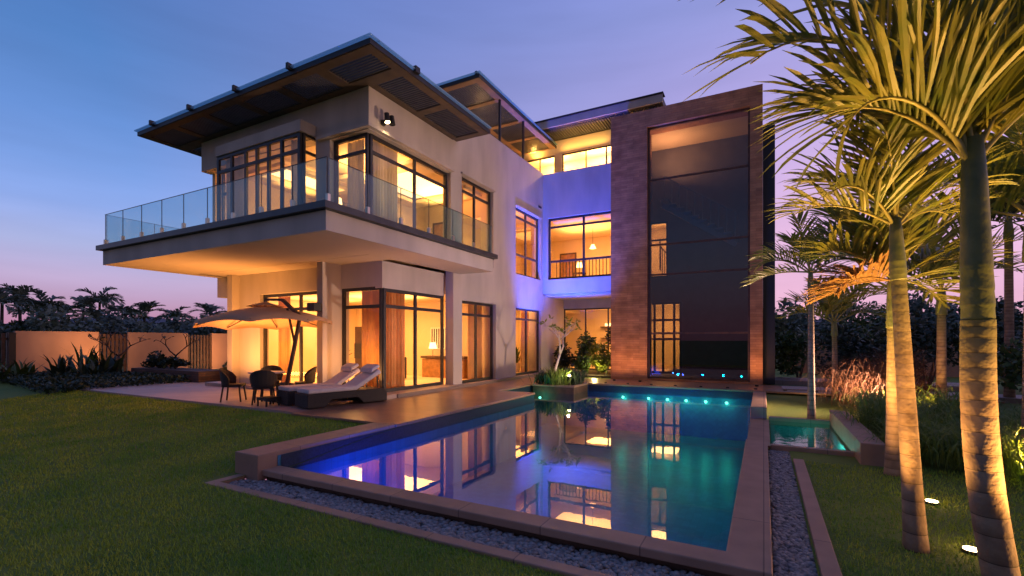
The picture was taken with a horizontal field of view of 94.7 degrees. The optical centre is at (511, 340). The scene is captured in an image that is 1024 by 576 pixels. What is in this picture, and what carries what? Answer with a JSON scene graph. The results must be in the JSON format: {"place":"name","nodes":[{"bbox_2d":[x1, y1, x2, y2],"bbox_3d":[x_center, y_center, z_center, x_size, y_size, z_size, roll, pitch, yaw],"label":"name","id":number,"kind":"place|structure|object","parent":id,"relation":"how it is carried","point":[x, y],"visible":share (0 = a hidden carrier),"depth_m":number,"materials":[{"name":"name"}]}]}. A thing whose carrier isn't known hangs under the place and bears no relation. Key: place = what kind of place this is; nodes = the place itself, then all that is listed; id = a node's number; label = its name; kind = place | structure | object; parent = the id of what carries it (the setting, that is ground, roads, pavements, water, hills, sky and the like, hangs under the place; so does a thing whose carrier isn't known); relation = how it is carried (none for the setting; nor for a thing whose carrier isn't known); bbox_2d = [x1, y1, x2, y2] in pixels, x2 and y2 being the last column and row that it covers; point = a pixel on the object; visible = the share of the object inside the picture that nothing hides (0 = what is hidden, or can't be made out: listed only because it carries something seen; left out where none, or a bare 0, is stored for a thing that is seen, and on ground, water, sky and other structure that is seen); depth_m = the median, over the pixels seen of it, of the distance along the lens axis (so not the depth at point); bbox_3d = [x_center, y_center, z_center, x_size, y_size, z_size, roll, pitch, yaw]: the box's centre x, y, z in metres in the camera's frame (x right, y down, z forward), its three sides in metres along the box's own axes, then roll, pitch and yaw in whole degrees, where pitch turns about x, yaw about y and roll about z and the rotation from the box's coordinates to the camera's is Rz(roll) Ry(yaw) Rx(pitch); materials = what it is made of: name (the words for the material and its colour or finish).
{"place":"outdoors","nodes":[
{"label":"outdoors","id":0,"kind":"place"},
{"bbox_2d":[76,381,358,413],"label":"patio","id":1,"kind":"structure","parent":0,"point":[196,392],"depth_m":13.09,"materials":[{"name":"stone"}]},
{"bbox_2d":[219,368,246,401],"bbox_3d":[-6.909,1.093,11.647,0.543,0.821,0.596,0,0,-14],"label":"patio chair","id":2,"kind":"object","parent":1,"relation":"on","point":[228,378],"visible":1,"depth_m":11.50,"materials":[{"name":"wicker"}]},
{"bbox_2d":[193,298,331,401],"bbox_3d":[-6.368,0.210,12.180,3.009,2.580,3.009,0,0,6],"label":"parasol","id":3,"kind":"object","parent":1,"relation":"on","point":[266,314],"visible":0.95,"depth_m":11.67,"materials":[{"name":"fabric"}]},
{"bbox_2d":[249,370,277,404],"bbox_3d":[-5.866,1.093,11.149,0.596,0.821,0.543,0,0,-22],"label":"patio chair","id":4,"kind":"object","parent":1,"relation":"on","point":[263,379],"visible":0.98,"depth_m":10.95,"materials":[{"name":"wicker"}]},
{"bbox_2d":[276,363,363,405],"bbox_3d":[-4.649,1.036,11.630,0.620,0.888,2.000,0,0,41],"label":"sun lounger","id":5,"kind":"object","parent":1,"relation":"on","point":[286,393],"visible":0.62,"depth_m":11.42,"materials":[{"name":"fabric"}]},
{"bbox_2d":[295,364,386,408],"bbox_3d":[-3.970,1.036,11.098,0.620,0.888,2.000,0,0,41],"label":"sun lounger","id":6,"kind":"object","parent":1,"relation":"on","point":[352,389],"visible":1,"depth_m":10.94,"materials":[{"name":"fabric"}]},
{"bbox_2d":[0,358,1023,575],"bbox_3d":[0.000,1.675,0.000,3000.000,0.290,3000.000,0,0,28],"label":"lawn","id":7,"kind":"structure","parent":0,"point":[787,405],"depth_m":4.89,"materials":[{"name":"plant"}]},
{"bbox_2d":[0,287,34,358],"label":"palm tree","id":8,"kind":"object","parent":7,"relation":"on","point":[5,299],"visible":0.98,"depth_m":37.96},
{"bbox_2d":[0,317,38,362],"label":"tree","id":9,"kind":"object","parent":7,"relation":"on","point":[12,325],"visible":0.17,"depth_m":31.79,"materials":[{"name":"green plant"}]},
{"bbox_2d":[2,359,42,375],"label":"broad leaf plant","id":10,"kind":"object","parent":7,"relation":"on","point":[28,368],"visible":0.58,"depth_m":17.58,"materials":[{"name":"green plant"}]},
{"bbox_2d":[0,283,47,320],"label":"palm tree","id":11,"kind":"object","parent":7,"relation":"on","point":[21,290],"visible":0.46,"depth_m":39.94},
{"bbox_2d":[17,290,72,312],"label":"palm tree","id":12,"kind":"object","parent":7,"relation":"on","point":[45,299],"visible":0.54,"depth_m":41.80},
{"bbox_2d":[43,354,75,373],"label":"broad leaf plant","id":13,"kind":"object","parent":7,"relation":"on","point":[61,367],"visible":0.66,"depth_m":18.30,"materials":[{"name":"green plant"}]},
{"bbox_2d":[25,301,107,335],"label":"tree","id":14,"kind":"object","parent":7,"relation":"on","point":[40,318],"visible":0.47,"depth_m":29.19,"materials":[{"name":"plant"}]},
{"bbox_2d":[57,342,102,371],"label":"broad leaf plant","id":15,"kind":"object","parent":7,"relation":"on","point":[87,361],"visible":0.48,"depth_m":18.83,"materials":[{"name":"green plant"}]},
{"bbox_2d":[57,294,104,322],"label":"palm tree","id":16,"kind":"object","parent":7,"relation":"on","point":[82,301],"visible":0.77,"depth_m":43.73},
{"bbox_2d":[66,359,111,374],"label":"broad leaf plant","id":17,"kind":"object","parent":7,"relation":"on","point":[92,369],"visible":0.63,"depth_m":18.17,"materials":[{"name":"green plant"}]},
{"bbox_2d":[0,369,190,394],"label":"ground cover","id":18,"kind":"object","parent":7,"relation":"on","point":[46,382],"visible":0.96,"depth_m":15.89,"materials":[{"name":"green plant"}]},
{"bbox_2d":[73,286,124,308],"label":"palm tree","id":19,"kind":"object","parent":7,"relation":"on","point":[105,302],"visible":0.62,"depth_m":45.84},
{"bbox_2d":[88,348,125,371],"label":"broad leaf plant","id":20,"kind":"object","parent":7,"relation":"on","point":[103,364],"visible":0.62,"depth_m":18.99,"materials":[{"name":"green plant"}]},
{"bbox_2d":[0,331,226,371],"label":"garden wall","id":21,"kind":"structure","parent":7,"relation":"on","point":[27,347],"depth_m":21.32,"materials":[{"name":"beige paint"}]},
{"bbox_2d":[88,308,146,357],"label":"tree","id":22,"kind":"object","parent":7,"relation":"on","point":[110,323],"visible":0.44,"depth_m":32.52,"materials":[{"name":"plant"}]},
{"bbox_2d":[88,329,146,371],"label":"bare sapling","id":23,"kind":"object","parent":7,"relation":"on","point":[105,344],"visible":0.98,"depth_m":18.90,"materials":[{"name":"plant"}]},
{"bbox_2d":[101,298,150,320],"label":"palm tree","id":24,"kind":"object","parent":7,"relation":"on","point":[134,312],"visible":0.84,"depth_m":41.75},
{"bbox_2d":[102,321,174,356],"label":"tree","id":25,"kind":"object","parent":7,"relation":"on","point":[159,328],"visible":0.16,"depth_m":30.07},
{"bbox_2d":[122,301,169,325],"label":"palm tree","id":26,"kind":"object","parent":7,"relation":"on","point":[146,308],"visible":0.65,"depth_m":44.01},
{"bbox_2d":[150,306,194,321],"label":"palm tree","id":27,"kind":"object","parent":7,"relation":"on","point":[173,313],"visible":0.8,"depth_m":47.46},
{"bbox_2d":[131,367,220,381],"bbox_3d":[-13.071,1.360,18.418,4.800,0.480,1.000,0,0,28],"label":"brick planter","id":28,"kind":"object","parent":7,"relation":"on","point":[203,375],"visible":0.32,"depth_m":17.46,"materials":[{"name":"brick"}]},
{"bbox_2d":[140,350,168,367],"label":"hedge","id":29,"kind":"object","parent":28,"relation":"in","point":[153,360],"visible":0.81,"depth_m":18.90,"materials":[{"name":"green plant"}]},
{"bbox_2d":[158,354,190,368],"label":"hedge","id":30,"kind":"object","parent":28,"relation":"in","point":[175,362],"visible":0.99,"depth_m":18.36,"materials":[{"name":"green plant"}]},
{"bbox_2d":[162,315,192,332],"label":"tree","id":31,"kind":"object","parent":7,"relation":"on","point":[176,323],"visible":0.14,"depth_m":34.90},
{"bbox_2d":[178,317,224,360],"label":"tree","id":32,"kind":"object","parent":7,"relation":"on","point":[190,330],"visible":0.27,"depth_m":31.22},
{"bbox_2d":[189,302,226,317],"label":"palm tree","id":33,"kind":"object","parent":7,"relation":"on","point":[209,309],"visible":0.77,"depth_m":45.70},
{"bbox_2d":[205,372,540,398],"bbox_3d":[-4.334,1.550,18.224,8.000,0.300,9.980,0,0,28],"label":"step","id":34,"kind":"object","parent":7,"relation":"on","point":[412,392],"visible":0.21,"depth_m":14.58,"materials":[{"name":"wood"}]},
{"bbox_2d":[96,37,774,391],"bbox_3d":[0.160,-4.145,18.150,17.480,11.290,19.820,0,0,28],"label":"villa","id":35,"kind":"object","parent":7,"relation":"on","point":[657,202],"visible":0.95,"depth_m":16.29,"materials":[{"name":"paint"}]},
{"bbox_2d":[227,155,243,218],"bbox_3d":[-8.048,-3.985,13.816,1.006,2.730,0.124,0,0,28],"label":"curtain","id":36,"kind":"object","parent":35,"relation":"hanging from","point":[239,196],"visible":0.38,"depth_m":13.78,"materials":[{"name":"fabric"}]},
{"bbox_2d":[217,132,301,220],"bbox_3d":[-7.065,-4.000,13.061,3.640,2.760,0.070,0,0,28],"label":"window","id":37,"kind":"structure","parent":35,"relation":"in","point":[298,135],"depth_m":13.00,"materials":[{"name":"metal"}]},
{"bbox_2d":[278,296,290,382],"bbox_3d":[-7.320,0.000,15.181,0.605,2.800,0.121,0,0,28],"label":"curtain","id":38,"kind":"object","parent":35,"relation":"hanging from","point":[284,344],"visible":0.52,"depth_m":15.15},
{"bbox_2d":[263,291,316,384],"bbox_3d":[-6.428,-0.025,14.308,3.390,2.850,0.070,0,0,28],"label":"window","id":39,"kind":"structure","parent":35,"relation":"in","point":[300,294],"depth_m":14.27,"materials":[{"name":"metal"}]},
{"bbox_2d":[291,140,296,204],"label":"curtain","id":40,"kind":"object","parent":35,"relation":"hanging from","point":[293,156],"visible":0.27,"depth_m":12.60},
{"bbox_2d":[302,133,315,203],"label":"window","id":41,"kind":"structure","parent":35,"relation":"in","point":[304,136],"depth_m":12.26,"materials":[{"name":"metal"}]},
{"bbox_2d":[334,132,368,206],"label":"window","id":42,"kind":"structure","parent":35,"relation":"in","point":[365,151],"depth_m":12.11,"materials":[{"name":"metal"}]},
{"bbox_2d":[348,139,363,211],"bbox_3d":[-4.126,-3.935,12.458,0.605,2.630,0.121,0,0,28],"label":"curtain","id":43,"kind":"object","parent":35,"relation":"hanging from","point":[355,189],"visible":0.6,"depth_m":12.43,"materials":[{"name":"fabric"}]},
{"bbox_2d":[354,327,361,375],"bbox_3d":[-4.737,0.480,15.769,0.800,1.860,0.630,0,0,28],"label":"door","id":44,"kind":"structure","parent":35,"relation":"in","point":[358,347],"depth_m":15.61,"materials":[{"name":"brown wood"}]},
{"bbox_2d":[342,286,382,387],"bbox_3d":[-4.119,-0.025,12.986,1.490,2.850,0.070,0,0,28],"label":"window","id":45,"kind":"structure","parent":35,"relation":"in","point":[380,305],"depth_m":12.86,"materials":[{"name":"metal"}]},
{"bbox_2d":[362,290,378,386],"bbox_3d":[-3.902,0.000,13.248,0.855,2.800,0.123,0,0,28],"label":"curtain","id":46,"kind":"object","parent":35,"relation":"hanging from","point":[370,335],"visible":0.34,"depth_m":13.28,"materials":[{"name":"fabric"}]},
{"bbox_2d":[373,139,397,222],"bbox_3d":[-3.428,-3.935,12.705,0.124,2.630,1.006,0,0,28],"label":"curtain","id":47,"kind":"object","parent":35,"relation":"hanging from","point":[385,200],"visible":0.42,"depth_m":12.71,"materials":[{"name":"fabric"}]},
{"bbox_2d":[386,292,404,388],"bbox_3d":[-3.339,0.010,13.508,0.126,2.780,0.805,0,0,28],"label":"curtain","id":48,"kind":"object","parent":35,"relation":"hanging from","point":[395,347],"visible":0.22,"depth_m":13.56,"materials":[{"name":"fabric"}]},
{"bbox_2d":[369,133,446,237],"bbox_3d":[-2.832,-3.920,13.348,0.070,2.600,3.250,0,0,28],"label":"window","id":49,"kind":"structure","parent":35,"relation":"in","point":[414,159],"depth_m":13.40,"materials":[{"name":"metal"}]},
{"bbox_2d":[383,288,443,391],"bbox_3d":[-2.831,0.000,13.818,0.070,2.800,2.680,0,0,28],"label":"window","id":50,"kind":"structure","parent":35,"relation":"in","point":[415,294],"depth_m":13.78,"materials":[{"name":"metal"}]},
{"bbox_2d":[431,327,445,348],"bbox_3d":[-2.884,-0.075,18.393,0.700,0.850,0.045,0,0,28],"label":"painting","id":51,"kind":"object","parent":35,"relation":"attached to","point":[435,334],"depth_m":18.39,"materials":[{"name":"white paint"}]},
{"bbox_2d":[420,356,467,378],"bbox_3d":[-2.506,1.005,17.826,2.000,0.810,0.500,0,0,28],"label":"console table","id":52,"kind":"object","parent":35,"relation":"on","point":[430,366],"visible":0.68,"depth_m":17.79,"materials":[{"name":"brown wood"}]},
{"bbox_2d":[468,304,481,378],"bbox_3d":[-1.325,0.050,16.967,0.126,2.700,0.905,0,0,28],"label":"curtain","id":53,"kind":"object","parent":35,"relation":"hanging from","point":[471,344],"visible":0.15,"depth_m":16.89,"materials":[{"name":"fabric"}]},
{"bbox_2d":[462,177,489,251],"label":"window","id":54,"kind":"structure","parent":35,"relation":"in","point":[473,185],"depth_m":16.15,"materials":[{"name":"metal"}]},
{"bbox_2d":[462,301,492,382],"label":"window","id":55,"kind":"structure","parent":35,"relation":"in","point":[475,304],"depth_m":16.25,"materials":[{"name":"metal"}]},
{"bbox_2d":[520,310,528,371],"bbox_3d":[0.560,0.050,20.495,0.121,2.700,0.705,0,0,28],"label":"curtain","id":56,"kind":"object","parent":35,"relation":"hanging from","point":[522,344],"visible":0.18,"depth_m":20.25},
{"bbox_2d":[516,208,537,278],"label":"window","id":57,"kind":"structure","parent":35,"relation":"in","point":[525,214],"depth_m":19.69,"materials":[{"name":"metal"}]},
{"bbox_2d":[516,308,538,374],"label":"window","id":58,"kind":"structure","parent":35,"relation":"in","point":[537,312],"depth_m":20.10,"materials":[{"name":"metal"}]},
{"bbox_2d":[560,252,575,276],"bbox_3d":[3.076,-3.700,25.956,0.960,2.180,0.080,0,0,28],"label":"interior door","id":59,"kind":"structure","parent":35,"relation":"attached to","point":[564,256],"depth_m":25.97,"materials":[{"name":"brown wood"}]},
{"bbox_2d":[549,211,610,279],"bbox_3d":[3.012,-3.995,20.097,3.140,2.690,0.070,0,0,28],"label":"window","id":60,"kind":"structure","parent":35,"relation":"in","point":[584,223],"depth_m":20.11,"materials":[{"name":"metal"}]},
{"bbox_2d":[564,308,610,369],"bbox_3d":[4.009,-0.060,22.285,3.300,2.920,0.070,0,0,28],"label":"window","id":61,"kind":"structure","parent":35,"relation":"in","point":[585,309],"depth_m":22.52,"materials":[{"name":"metal"}]},
{"bbox_2d":[648,107,749,381],"bbox_3d":[6.648,-3.275,16.991,3.440,9.410,0.060,0,0,28],"label":"window","id":62,"kind":"structure","parent":35,"relation":"in","point":[699,168],"depth_m":16.93,"materials":[{"name":"black glass"}]},
{"bbox_2d":[235,385,772,575],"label":"swimming pool","id":63,"kind":"structure","parent":7,"relation":"in","point":[678,488],"depth_m":9.10,"materials":[{"name":"liquid"}]},
{"bbox_2d":[533,391,751,409],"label":"wall","id":64,"kind":"structure","parent":63,"relation":"in","point":[627,398],"depth_m":14.04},
{"bbox_2d":[228,450,817,575],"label":"pebbles","id":65,"kind":"object","parent":7,"relation":"on","point":[792,554],"visible":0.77,"depth_m":4.53,"materials":[{"name":"gravel"}]},
{"bbox_2d":[205,459,841,575],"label":"kerb","id":66,"kind":"structure","parent":7,"relation":"on","point":[828,564],"depth_m":4.36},
{"bbox_2d":[577,371,610,377],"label":"courtyard soil","id":67,"kind":"structure","parent":7,"relation":"on","point":[599,375],"depth_m":19.90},
{"bbox_2d":[552,342,575,370],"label":"garden shrub","id":68,"kind":"object","parent":67,"relation":"on","point":[565,360],"visible":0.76,"depth_m":21.49,"materials":[{"name":"green plant"}]},
{"bbox_2d":[571,355,590,373],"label":"garden shrub","id":69,"kind":"object","parent":67,"relation":"on","point":[582,362],"visible":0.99,"depth_m":20.57,"materials":[{"name":"green plant"}]},
{"bbox_2d":[574,331,596,368],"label":"garden shrub","id":70,"kind":"object","parent":67,"relation":"on","point":[586,342],"visible":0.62,"depth_m":21.75,"materials":[{"name":"green plant"}]},
{"bbox_2d":[584,341,608,373],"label":"garden shrub","id":71,"kind":"object","parent":67,"relation":"on","point":[592,350],"visible":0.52,"depth_m":20.96,"materials":[{"name":"green plant"}]},
{"bbox_2d":[595,353,610,374],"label":"garden shrub","id":72,"kind":"object","parent":67,"relation":"on","point":[603,362],"visible":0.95,"depth_m":19.99,"materials":[{"name":"green plant"}]},
{"bbox_2d":[291,376,1004,426],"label":"pool deck","id":73,"kind":"structure","parent":7,"relation":"on","point":[400,411],"depth_m":11.75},
{"bbox_2d":[532,382,587,393],"bbox_3d":[1.696,1.744,16.322,1.530,0.512,1.500,0,0,28],"label":"pool planter","id":74,"kind":"object","parent":73,"relation":"on","point":[565,389],"visible":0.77,"depth_m":15.73,"materials":[{"name":"brown stone"}]},
{"bbox_2d":[536,314,581,383],"bbox_3d":[1.626,0.307,16.298,1.543,2.401,2.708,0,0,7],"label":"frangipani tree","id":75,"kind":"object","parent":74,"relation":"in","point":[562,338],"visible":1,"depth_m":16.01,"materials":[{"name":"beige plant"}]},
{"bbox_2d":[544,368,578,385],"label":"planter plant","id":76,"kind":"object","parent":74,"relation":"in","point":[559,379],"visible":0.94,"depth_m":15.71,"materials":[{"name":"green plant"}]},
{"bbox_2d":[775,297,807,362],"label":"tree","id":77,"kind":"object","parent":7,"relation":"on","point":[781,324],"visible":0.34,"depth_m":27.59,"materials":[{"name":"plant"}]},
{"bbox_2d":[775,329,827,377],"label":"garden shrub","id":78,"kind":"object","parent":7,"relation":"on","point":[789,347],"visible":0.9,"depth_m":18.17,"materials":[{"name":"green plant"}]},
{"bbox_2d":[739,208,869,418],"bbox_3d":[6.676,-0.543,10.684,2.767,4.688,2.474,0,0,28],"label":"palm tree","id":79,"kind":"object","parent":7,"relation":"on","point":[811,403],"visible":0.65,"depth_m":10.55,"materials":[{"name":"green plant"}]},
{"bbox_2d":[769,410,884,466],"bbox_3d":[5.608,1.950,8.751,1.460,0.900,3.720,0,0,28],"label":"side basin","id":80,"kind":"object","parent":7,"relation":"in","point":[837,435],"visible":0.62,"depth_m":9.07,"materials":[{"name":"tile"}]},
{"bbox_2d":[776,274,886,398],"bbox_3d":[8.800,-0.053,12.901,2.874,3.347,2.603,0,0,28],"label":"palm tree","id":81,"kind":"object","parent":7,"relation":"on","point":[825,305],"visible":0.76,"depth_m":12.78,"materials":[{"name":"green plant"}]},
{"bbox_2d":[814,318,886,382],"bbox_3d":[11.622,0.462,16.431,2.230,2.505,2.973,0,0,2],"label":"garden shrub","id":82,"kind":"object","parent":7,"relation":"on","point":[850,351],"visible":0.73,"depth_m":16.23,"materials":[{"name":"green plant"}]},
{"bbox_2d":[678,0,1023,575],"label":"palm tree","id":83,"kind":"object","parent":7,"relation":"on","point":[958,69],"visible":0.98,"depth_m":3.42,"materials":[{"name":"green plant"}]},
{"bbox_2d":[818,300,886,371],"bbox_3d":[14.142,-0.021,18.996,3.287,3.484,3.101,0,0,28],"label":"tree","id":84,"kind":"object","parent":7,"relation":"on","point":[862,320],"visible":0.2,"depth_m":19.03,"materials":[{"name":"green plant"}]},
{"bbox_2d":[819,308,924,352],"bbox_3d":[22.058,-0.161,28.703,4.864,3.674,4.959,0,0,-32],"label":"tree","id":85,"kind":"object","parent":7,"relation":"on","point":[825,322],"visible":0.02,"depth_m":28.50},
{"bbox_2d":[831,383,929,415],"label":"grass clump","id":86,"kind":"object","parent":7,"relation":"on","point":[865,398],"visible":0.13,"depth_m":10.07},
{"bbox_2d":[822,388,957,437],"bbox_3d":[6.980,1.295,8.754,2.246,0.949,2.461,0,0,44],"label":"grass clump","id":87,"kind":"object","parent":7,"relation":"on","point":[864,415],"visible":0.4,"depth_m":8.74,"materials":[{"name":"plant"}]},
{"bbox_2d":[782,344,999,409],"bbox_3d":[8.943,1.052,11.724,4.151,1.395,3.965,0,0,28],"label":"fountain grass","id":88,"kind":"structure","parent":7,"relation":"on","point":[857,382],"depth_m":11.58,"materials":[{"name":"beige plant"}]},
{"bbox_2d":[762,99,1022,553],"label":"palm tree","id":89,"kind":"object","parent":7,"relation":"on","point":[909,175],"visible":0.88,"depth_m":4.09,"materials":[{"name":"green plant"}]},
{"bbox_2d":[858,286,929,337],"bbox_3d":[24.958,-1.168,31.014,4.322,5.678,3.202,0,0,-12],"label":"tree","id":90,"kind":"object","parent":7,"relation":"on","point":[914,304],"visible":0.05,"depth_m":30.51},
{"bbox_2d":[789,155,1016,476],"bbox_3d":[5.164,-0.246,6.295,2.626,4.134,2.468,0,0,28],"label":"palm tree","id":91,"kind":"object","parent":7,"relation":"on","point":[868,236],"visible":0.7,"depth_m":6.29,"materials":[{"name":"green plant"}]},
{"bbox_2d":[852,412,961,467],"bbox_3d":[5.986,1.417,7.019,1.670,0.706,1.830,0,0,37],"label":"grass clump","id":92,"kind":"object","parent":7,"relation":"on","point":[923,448],"visible":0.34,"depth_m":6.79,"materials":[{"name":"plant"}]},
{"bbox_2d":[864,306,959,390],"bbox_3d":[12.532,0.308,14.555,2.773,2.814,2.197,0,0,-11],"label":"garden shrub","id":93,"kind":"object","parent":7,"relation":"on","point":[920,340],"visible":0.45,"depth_m":14.30,"materials":[{"name":"green plant"}]},
{"bbox_2d":[834,199,1023,397],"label":"palm tree","id":94,"kind":"object","parent":7,"relation":"on","point":[935,241],"visible":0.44,"depth_m":10.75,"materials":[{"name":"green plant"}]},
{"bbox_2d":[861,406,1003,451],"bbox_3d":[6.657,1.400,7.656,1.753,0.741,1.921,0,0,35],"label":"grass clump","id":95,"kind":"object","parent":7,"relation":"on","point":[925,422],"visible":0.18,"depth_m":7.53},
{"bbox_2d":[884,414,1023,475],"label":"grass clump","id":96,"kind":"object","parent":7,"relation":"on","point":[958,455],"visible":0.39,"depth_m":6.51,"materials":[{"name":"plant"}]},
{"bbox_2d":[914,303,1003,350],"bbox_3d":[27.734,-0.430,29.222,4.887,4.198,3.189,0,0,9],"label":"tree","id":97,"kind":"object","parent":7,"relation":"on","point":[950,320],"visible":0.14,"depth_m":29.67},
{"bbox_2d":[895,114,1023,464],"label":"palm tree","id":98,"kind":"object","parent":7,"relation":"on","point":[1013,163],"visible":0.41,"depth_m":6.41,"materials":[{"name":"green plant"}]},
{"bbox_2d":[916,383,1016,419],"bbox_3d":[8.715,1.306,9.624,2.405,0.928,2.196,0,0,-44],"label":"grass clump","id":99,"kind":"object","parent":7,"relation":"on","point":[935,399],"visible":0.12,"depth_m":9.60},
{"bbox_2d":[916,386,1021,429],"bbox_3d":[7.698,1.313,8.330,2.162,0.914,2.369,0,0,13],"label":"grass clump","id":100,"kind":"object","parent":7,"relation":"on","point":[941,409],"visible":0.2,"depth_m":8.29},
{"bbox_2d":[919,406,1021,460],"bbox_3d":[7.209,1.391,7.179,1.963,0.757,1.792,0,0,24],"label":"grass clump","id":101,"kind":"object","parent":7,"relation":"on","point":[1011,422],"visible":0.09,"depth_m":7.08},
{"bbox_2d":[932,296,1022,385],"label":"garden shrub","id":102,"kind":"object","parent":7,"relation":"on","point":[1017,319],"visible":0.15,"depth_m":15.26,"materials":[{"name":"green plant"}]},
{"bbox_2d":[941,191,1023,397],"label":"palm tree","id":103,"kind":"object","parent":7,"relation":"on","point":[1010,221],"visible":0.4,"depth_m":12.08,"materials":[{"name":"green plant"}]},
{"bbox_2d":[943,418,1023,483],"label":"grass clump","id":104,"kind":"object","parent":7,"relation":"on","point":[1017,448],"visible":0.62,"depth_m":6.07,"materials":[{"name":"plant"}]},
{"bbox_2d":[997,337,1022,391],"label":"garden shrub","id":105,"kind":"object","parent":7,"relation":"on","point":[1013,373],"visible":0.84,"depth_m":11.37,"materials":[{"name":"green plant"}]},
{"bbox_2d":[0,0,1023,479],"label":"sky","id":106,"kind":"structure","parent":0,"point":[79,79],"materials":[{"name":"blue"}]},
{"bbox_2d":[774,377,1021,403],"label":"path","id":107,"kind":"structure","parent":0,"point":[804,382],"depth_m":15.01,"materials":[{"name":"stone"}]},
{"bbox_2d":[787,340,1022,377],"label":"wall","id":108,"kind":"structure","parent":0,"point":[955,369],"depth_m":22.01,"materials":[{"name":"brown paint"}]},
{"bbox_2d":[807,460,1023,575],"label":"grass","id":109,"kind":"structure","parent":0,"point":[929,517],"depth_m":4.82,"materials":[{"name":"plant"}]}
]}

